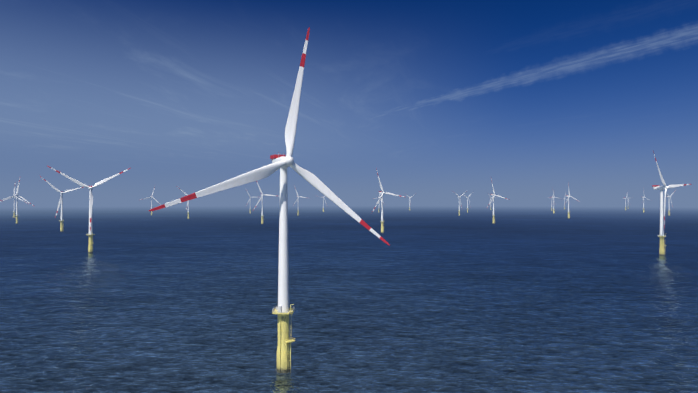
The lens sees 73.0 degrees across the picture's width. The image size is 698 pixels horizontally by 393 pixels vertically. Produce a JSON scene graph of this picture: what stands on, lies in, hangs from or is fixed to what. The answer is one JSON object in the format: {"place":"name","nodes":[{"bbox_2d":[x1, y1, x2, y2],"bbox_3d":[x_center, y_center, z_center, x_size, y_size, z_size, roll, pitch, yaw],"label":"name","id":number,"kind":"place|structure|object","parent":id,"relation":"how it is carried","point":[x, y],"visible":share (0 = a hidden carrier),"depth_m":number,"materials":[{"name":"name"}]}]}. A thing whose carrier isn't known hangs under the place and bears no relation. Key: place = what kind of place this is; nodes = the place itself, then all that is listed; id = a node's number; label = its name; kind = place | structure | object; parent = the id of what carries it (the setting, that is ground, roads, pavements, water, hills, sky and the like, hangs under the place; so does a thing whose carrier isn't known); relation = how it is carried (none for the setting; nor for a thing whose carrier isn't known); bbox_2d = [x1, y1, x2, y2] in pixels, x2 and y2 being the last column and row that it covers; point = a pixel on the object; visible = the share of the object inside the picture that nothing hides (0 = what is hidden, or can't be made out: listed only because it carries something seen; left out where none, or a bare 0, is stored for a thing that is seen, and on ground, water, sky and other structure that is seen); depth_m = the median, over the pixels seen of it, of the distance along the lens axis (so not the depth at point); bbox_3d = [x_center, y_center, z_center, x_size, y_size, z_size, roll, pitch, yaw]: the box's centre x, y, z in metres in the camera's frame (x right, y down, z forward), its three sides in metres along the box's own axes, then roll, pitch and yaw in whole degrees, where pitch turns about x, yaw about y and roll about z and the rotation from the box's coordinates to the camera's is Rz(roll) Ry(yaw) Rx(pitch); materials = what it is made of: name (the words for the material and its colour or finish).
{"place":"outdoors","nodes":[
{"label":"outdoors","id":0,"kind":"place"},
{"bbox_2d":[0,200,697,392],"bbox_3d":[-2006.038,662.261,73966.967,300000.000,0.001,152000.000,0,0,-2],"label":"sea","id":1,"kind":"structure","parent":0,"point":[531,296],"depth_m":360.65,"materials":[{"name":"blue liquid"}]},
{"bbox_2d":[1,186,26,217],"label":"wind turbine","id":2,"kind":"object","parent":1,"relation":"in","point":[14,202],"visible":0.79,"depth_m":1950.80,"materials":[{"name":"white paint"}]},
{"bbox_2d":[0,178,33,223],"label":"wind turbine","id":3,"kind":"object","parent":1,"relation":"in","point":[17,196],"visible":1,"depth_m":1486.04,"materials":[{"name":"white paint"}]},
{"bbox_2d":[40,176,88,231],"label":"wind turbine","id":4,"kind":"object","parent":1,"relation":"in","point":[61,202],"visible":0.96,"depth_m":1108.65,"materials":[{"name":"white paint"}]},
{"bbox_2d":[48,166,129,252],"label":"wind turbine","id":5,"kind":"object","parent":1,"relation":"in","point":[90,245],"visible":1,"depth_m":661.79,"materials":[{"name":"white paint"}]},
{"bbox_2d":[140,187,160,215],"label":"wind turbine","id":6,"kind":"object","parent":1,"relation":"in","point":[151,197],"visible":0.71,"depth_m":2265.66,"materials":[{"name":"white paint"}]},
{"bbox_2d":[179,188,189,218],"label":"wind turbine","id":7,"kind":"object","parent":1,"relation":"in","point":[188,212],"visible":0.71,"depth_m":1855.78,"materials":[{"name":"white paint"}]},
{"bbox_2d":[253,181,275,223],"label":"wind turbine","id":8,"kind":"object","parent":1,"relation":"in","point":[262,194],"visible":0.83,"depth_m":1453.17,"materials":[{"name":"white paint"}]},
{"bbox_2d":[149,27,389,373],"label":"wind turbine","id":9,"kind":"object","parent":1,"relation":"in","point":[283,310],"visible":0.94,"depth_m":203.75,"materials":[{"name":"white paint"}]},
{"bbox_2d":[294,186,306,215],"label":"wind turbine","id":10,"kind":"object","parent":1,"relation":"in","point":[296,200],"visible":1,"depth_m":2253.72,"materials":[{"name":"white paint"}]},
{"bbox_2d":[372,169,403,232],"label":"wind turbine","id":11,"kind":"object","parent":1,"relation":"in","point":[382,192],"visible":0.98,"depth_m":1068.49,"materials":[{"name":"white paint"}]},
{"bbox_2d":[455,191,466,215],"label":"wind turbine","id":12,"kind":"object","parent":1,"relation":"in","point":[459,202],"visible":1,"depth_m":2223.75,"materials":[{"name":"white paint"}]},
{"bbox_2d":[488,179,509,223],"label":"wind turbine","id":13,"kind":"object","parent":1,"relation":"in","point":[493,195],"visible":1,"depth_m":1493.80,"materials":[{"name":"white paint"}]},
{"bbox_2d":[564,182,578,218],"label":"wind turbine","id":14,"kind":"object","parent":1,"relation":"in","point":[568,202],"visible":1,"depth_m":1914.00,"materials":[{"name":"white paint"}]},
{"bbox_2d":[666,190,675,215],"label":"wind turbine","id":15,"kind":"object","parent":1,"relation":"in","point":[669,203],"visible":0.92,"depth_m":2251.69,"materials":[{"name":"white paint"}]},
{"bbox_2d":[652,151,690,255],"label":"wind turbine","id":16,"kind":"object","parent":1,"relation":"in","point":[662,224],"visible":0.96,"depth_m":633.31,"materials":[{"name":"white paint"}]},
{"bbox_2d":[0,0,697,199],"label":"sky","id":17,"kind":"structure","parent":0,"point":[443,99],"materials":[{"name":"blue"}]}
]}

